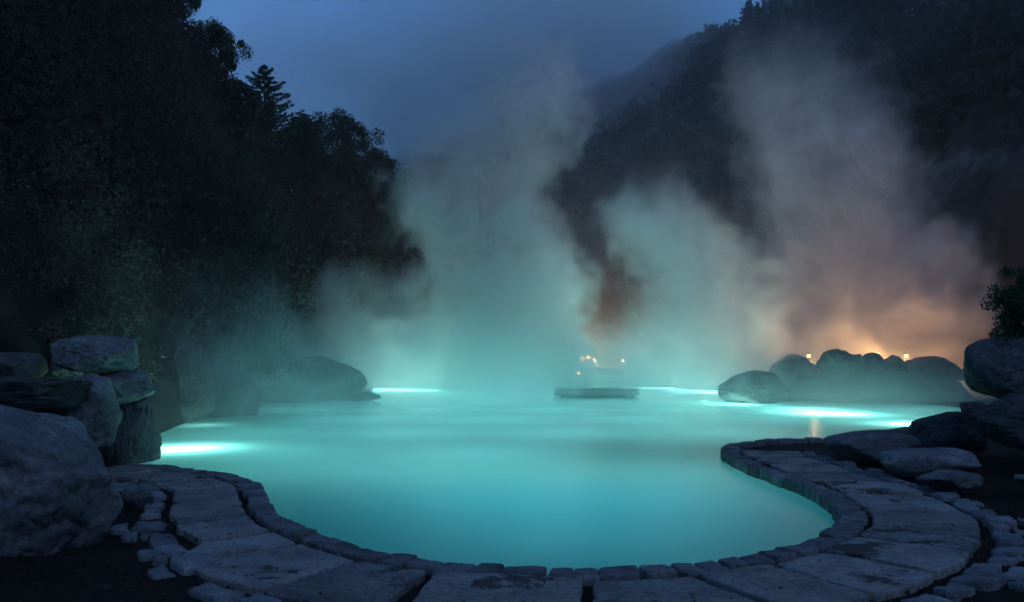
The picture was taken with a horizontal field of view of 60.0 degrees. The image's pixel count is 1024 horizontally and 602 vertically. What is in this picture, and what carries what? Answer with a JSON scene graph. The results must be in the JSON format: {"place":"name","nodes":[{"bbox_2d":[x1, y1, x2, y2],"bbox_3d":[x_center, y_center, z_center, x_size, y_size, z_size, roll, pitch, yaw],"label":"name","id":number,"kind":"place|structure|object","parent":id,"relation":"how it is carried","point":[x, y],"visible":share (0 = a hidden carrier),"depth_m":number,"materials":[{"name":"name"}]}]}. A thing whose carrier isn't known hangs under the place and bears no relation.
{"place":"outdoors","nodes":[
{"label":"outdoors","id":0,"kind":"place"},
{"bbox_2d":[178,0,790,163],"label":"sky","id":1,"kind":"structure","parent":0,"point":[427,74],"materials":[{"name":"blue"}]},
{"bbox_2d":[0,0,1023,601],"bbox_3d":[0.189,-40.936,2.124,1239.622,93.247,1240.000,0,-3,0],"label":"ground","id":2,"kind":"structure","parent":0,"point":[940,250],"depth_m":53.75,"materials":[{"name":"soil"}]},
{"bbox_2d":[0,352,48,376],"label":"boulder","id":3,"kind":"object","parent":2,"relation":"on","point":[19,364],"visible":0.79,"depth_m":13.90,"materials":[{"name":"stone"}]},
{"bbox_2d":[0,405,122,555],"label":"boulder","id":4,"kind":"object","parent":2,"relation":"on","point":[59,492],"visible":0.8,"depth_m":7.98,"materials":[{"name":"stone"}]},
{"bbox_2d":[50,362,82,378],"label":"boulder","id":5,"kind":"object","parent":2,"relation":"on","point":[59,372],"visible":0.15,"depth_m":15.49,"materials":[{"name":"grey stone"}]},
{"bbox_2d":[34,373,122,447],"bbox_3d":[-6.369,1.615,13.160,0.990,1.091,1.347,0,-3,0],"label":"boulder","id":6,"kind":"object","parent":2,"relation":"on","point":[97,412],"visible":0.51,"depth_m":12.84,"materials":[{"name":"stone"}]},
{"bbox_2d":[0,376,92,408],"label":"boulder","id":7,"kind":"object","parent":6,"relation":"on","point":[33,392],"visible":0.99,"depth_m":11.88,"materials":[{"name":"grey stone"}]},
{"bbox_2d":[0,127,169,381],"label":"bush","id":8,"kind":"object","parent":2,"relation":"on","point":[88,310],"visible":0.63,"depth_m":16.54,"materials":[{"name":"green plant"}]},
{"bbox_2d":[106,397,161,465],"bbox_3d":[-6.508,2.437,15.301,0.818,1.665,1.187,0,-3,0],"label":"boulder","id":9,"kind":"object","parent":2,"relation":"on","point":[138,438],"visible":0.44,"depth_m":14.87,"materials":[{"name":"stone"}]},
{"bbox_2d":[96,370,154,404],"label":"boulder","id":10,"kind":"object","parent":9,"relation":"on","point":[133,385],"visible":0.53,"depth_m":14.51,"materials":[{"name":"stone"}]},
{"bbox_2d":[49,335,138,371],"bbox_3d":[-6.850,0.864,14.617,1.416,0.610,1.316,0,-3,0],"label":"boulder","id":11,"kind":"object","parent":10,"relation":"on","point":[90,353],"visible":1,"depth_m":14.22,"materials":[{"name":"stone"}]},
{"bbox_2d":[121,487,153,508],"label":"stone","id":12,"kind":"object","parent":2,"relation":"on","point":[136,497],"visible":0.98,"depth_m":10.21,"materials":[{"name":"stone"}]},
{"bbox_2d":[135,0,193,19],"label":"broadleaf tree","id":13,"kind":"object","parent":2,"relation":"on","point":[172,4],"visible":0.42,"depth_m":39.43,"materials":[{"name":"green plant"}]},
{"bbox_2d":[161,0,201,18],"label":"broadleaf tree","id":14,"kind":"object","parent":2,"relation":"on","point":[197,3],"visible":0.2,"depth_m":48.16,"materials":[{"name":"green plant"}]},
{"bbox_2d":[174,341,215,422],"bbox_3d":[-8.906,2.239,23.336,2.079,2.421,2.041,0,-3,0],"label":"boulder","id":15,"kind":"object","parent":2,"relation":"on","point":[197,390],"visible":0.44,"depth_m":22.87,"materials":[{"name":"grey stone"}]},
{"bbox_2d":[190,16,254,78],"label":"broadleaf tree","id":16,"kind":"object","parent":2,"relation":"on","point":[216,37],"visible":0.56,"depth_m":50.38,"materials":[{"name":"green plant"}]},
{"bbox_2d":[0,0,448,369],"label":"forest","id":17,"kind":"object","parent":2,"relation":"on","point":[37,59],"visible":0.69,"depth_m":26.89,"materials":[{"name":"green plant"}]},
{"bbox_2d":[206,358,262,416],"bbox_3d":[-8.151,2.715,25.390,1.852,2.158,1.572,2,-4,-37],"label":"boulder","id":18,"kind":"object","parent":2,"relation":"on","point":[238,392],"visible":0.69,"depth_m":24.89,"materials":[{"name":"grey stone"}]},
{"bbox_2d":[198,76,277,141],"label":"broadleaf tree","id":19,"kind":"object","parent":2,"relation":"on","point":[234,94],"visible":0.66,"depth_m":44.94,"materials":[{"name":"green plant"}]},
{"bbox_2d":[182,232,312,380],"bbox_3d":[-8.842,0.171,27.090,4.402,4.562,4.444,2,-4,-40],"label":"bush","id":20,"kind":"object","parent":2,"relation":"on","point":[265,356],"visible":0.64,"depth_m":26.80,"materials":[{"name":"green plant"}]},
{"bbox_2d":[243,63,307,141],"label":"pine tree","id":21,"kind":"object","parent":2,"relation":"on","point":[270,99],"visible":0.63,"depth_m":54.52,"materials":[{"name":"green plant"}]},
{"bbox_2d":[277,112,324,169],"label":"broadleaf tree","id":22,"kind":"object","parent":2,"relation":"on","point":[307,133],"visible":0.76,"depth_m":59.86,"materials":[{"name":"green plant"}]},
{"bbox_2d":[257,356,366,402],"bbox_3d":[-7.612,3.051,32.737,4.480,2.045,4.902,0,-3,0],"label":"rock mound","id":23,"kind":"object","parent":2,"relation":"on","point":[324,379],"visible":0.62,"depth_m":31.14,"materials":[{"name":"grey stone"}]},
{"bbox_2d":[299,217,391,355],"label":"bush","id":24,"kind":"object","parent":2,"relation":"on","point":[346,279],"visible":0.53,"depth_m":44.58,"materials":[{"name":"green plant"}]},
{"bbox_2d":[305,107,387,186],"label":"broadleaf tree","id":25,"kind":"object","parent":2,"relation":"on","point":[347,152],"visible":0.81,"depth_m":62.91,"materials":[{"name":"green plant"}]},
{"bbox_2d":[346,146,413,209],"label":"broadleaf tree","id":26,"kind":"object","parent":2,"relation":"on","point":[388,187],"visible":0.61,"depth_m":67.48,"materials":[{"name":"green plant"}]},
{"bbox_2d":[385,190,429,231],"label":"broadleaf tree","id":27,"kind":"object","parent":2,"relation":"on","point":[403,204],"visible":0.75,"depth_m":71.45,"materials":[{"name":"green plant"}]},
{"bbox_2d":[121,437,868,585],"bbox_3d":[1.508,2.646,11.664,13.081,0.523,8.699,1,-3,-18],"label":"pool coping","id":28,"kind":"object","parent":2,"relation":"on","point":[850,518],"visible":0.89,"depth_m":8.39,"materials":[{"name":"stone"}]},
{"bbox_2d":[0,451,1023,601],"bbox_3d":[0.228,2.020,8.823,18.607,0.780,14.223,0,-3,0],"label":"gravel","id":29,"kind":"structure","parent":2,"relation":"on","point":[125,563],"depth_m":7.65,"materials":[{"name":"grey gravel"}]},
{"bbox_2d":[0,457,1023,601],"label":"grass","id":30,"kind":"structure","parent":2,"relation":"on","point":[924,589],"depth_m":7.63,"materials":[{"name":"green plant"}]},
{"bbox_2d":[4,445,1021,601],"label":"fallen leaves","id":31,"kind":"object","parent":2,"relation":"on","point":[320,593],"visible":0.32,"depth_m":7.80,"materials":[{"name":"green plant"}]},
{"bbox_2d":[580,355,584,367],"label":"lamp post","id":32,"kind":"object","parent":2,"relation":"on","point":[582,357],"visible":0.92,"depth_m":57.80,"materials":[{"name":"grey metal"}]},
{"bbox_2d":[554,387,638,397],"bbox_3d":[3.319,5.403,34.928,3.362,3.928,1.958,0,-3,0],"label":"stone platform","id":33,"kind":"structure","parent":2,"relation":"on","point":[612,392],"depth_m":34.11,"materials":[{"name":"grey stone"}]},
{"bbox_2d":[552,368,649,381],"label":"rock bank","id":34,"kind":"object","parent":2,"relation":"on","point":[600,374],"visible":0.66,"depth_m":47.89,"materials":[{"name":"grey stone"}]},
{"bbox_2d":[670,363,715,388],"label":"boulder","id":35,"kind":"object","parent":2,"relation":"on","point":[695,376],"visible":0.91,"depth_m":41.17,"materials":[{"name":"stone"}]},
{"bbox_2d":[369,0,1023,354],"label":"forest","id":36,"kind":"object","parent":2,"relation":"on","point":[985,38],"visible":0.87,"depth_m":123.22,"materials":[{"name":"green plant"}]},
{"bbox_2d":[824,429,920,461],"bbox_3d":[5.746,2.333,14.331,1.426,0.510,1.134,0,-3,0],"label":"boulder","id":37,"kind":"object","parent":2,"relation":"on","point":[866,446],"visible":0.84,"depth_m":13.91,"materials":[{"name":"stone"}]},
{"bbox_2d":[784,369,972,403],"bbox_3d":[13.197,3.313,32.758,7.458,1.680,3.771,0,-3,0],"label":"rock bank","id":38,"kind":"object","parent":2,"relation":"on","point":[891,386],"visible":0.56,"depth_m":31.22,"materials":[{"name":"grey stone"}]},
{"bbox_2d":[769,354,821,382],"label":"boulder","id":39,"kind":"object","parent":38,"relation":"on","point":[788,368],"visible":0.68,"depth_m":33.24,"materials":[{"name":"grey stone"}]},
{"bbox_2d":[816,349,858,378],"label":"boulder","id":40,"kind":"object","parent":38,"relation":"on","point":[834,363],"visible":0.99,"depth_m":31.86,"materials":[{"name":"grey stone"}]},
{"bbox_2d":[854,354,865,375],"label":"boulder","id":41,"kind":"object","parent":38,"relation":"on","point":[860,370],"visible":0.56,"depth_m":32.10,"materials":[{"name":"grey stone"}]},
{"bbox_2d":[862,352,886,373],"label":"boulder","id":42,"kind":"object","parent":38,"relation":"on","point":[874,363],"visible":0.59,"depth_m":32.31,"materials":[{"name":"grey stone"}]},
{"bbox_2d":[884,355,908,372],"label":"boulder","id":43,"kind":"object","parent":38,"relation":"on","point":[894,363],"visible":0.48,"depth_m":32.72,"materials":[{"name":"grey stone"}]},
{"bbox_2d":[904,356,964,380],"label":"boulder","id":44,"kind":"object","parent":38,"relation":"on","point":[935,365],"visible":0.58,"depth_m":32.92,"materials":[{"name":"grey stone"}]},
{"bbox_2d":[879,447,980,476],"bbox_3d":[5.824,2.254,12.400,1.298,0.366,0.946,-1,-3,19],"label":"boulder","id":45,"kind":"object","parent":2,"relation":"on","point":[910,462],"visible":0.88,"depth_m":12.10,"materials":[{"name":"stone"}]},
{"bbox_2d":[908,411,988,454],"bbox_3d":[7.173,2.204,14.571,1.158,0.792,1.269,0,-3,0],"label":"boulder","id":46,"kind":"object","parent":2,"relation":"on","point":[950,429],"visible":0.67,"depth_m":14.15,"materials":[{"name":"grey stone"}]},
{"bbox_2d":[916,470,983,489],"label":"stone","id":47,"kind":"object","parent":2,"relation":"on","point":[957,479],"visible":1,"depth_m":11.13,"materials":[{"name":"stone"}]},
{"bbox_2d":[965,393,1023,449],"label":"boulder","id":48,"kind":"object","parent":2,"relation":"on","point":[1000,421],"visible":0.98,"depth_m":12.59,"materials":[{"name":"grey stone"}]},
{"bbox_2d":[959,401,986,418],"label":"boulder","id":49,"kind":"object","parent":48,"relation":"on","point":[968,408],"visible":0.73,"depth_m":13.14,"materials":[{"name":"grey stone"}]},
{"bbox_2d":[963,337,1023,398],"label":"boulder","id":50,"kind":"object","parent":48,"relation":"on","point":[991,368],"visible":0.86,"depth_m":13.14,"materials":[{"name":"stone"}]},
{"bbox_2d":[980,256,1023,345],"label":"bush","id":51,"kind":"object","parent":50,"relation":"on","point":[1012,326],"visible":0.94,"depth_m":13.59,"materials":[{"name":"green plant"}]},
{"bbox_2d":[1013,474,1023,485],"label":"stone","id":52,"kind":"object","parent":2,"relation":"on","point":[1018,478],"visible":1,"depth_m":10.85,"materials":[{"name":"stone"}]},
{"bbox_2d":[121,385,960,575],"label":"water","id":53,"kind":"structure","parent":0,"point":[526,475],"depth_m":14.26,"materials":[{"name":"teal liquid"}]},
{"bbox_2d":[326,391,380,401],"bbox_3d":[-5.648,3.456,31.906,1.929,0.386,1.715,0,-3,0],"label":"rock ledge","id":54,"kind":"object","parent":53,"relation":"on","point":[356,396],"visible":0.96,"depth_m":31.25,"materials":[{"name":"grey stone"}]},
{"bbox_2d":[718,370,788,403],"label":"boulder","id":55,"kind":"object","parent":53,"relation":"in","point":[757,387],"visible":0.95,"depth_m":30.65,"materials":[{"name":"grey stone"}]},
{"bbox_2d":[107,450,1023,601],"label":"path","id":56,"kind":"structure","parent":0,"point":[303,573],"depth_m":7.42,"materials":[{"name":"grey stone"}]}
]}

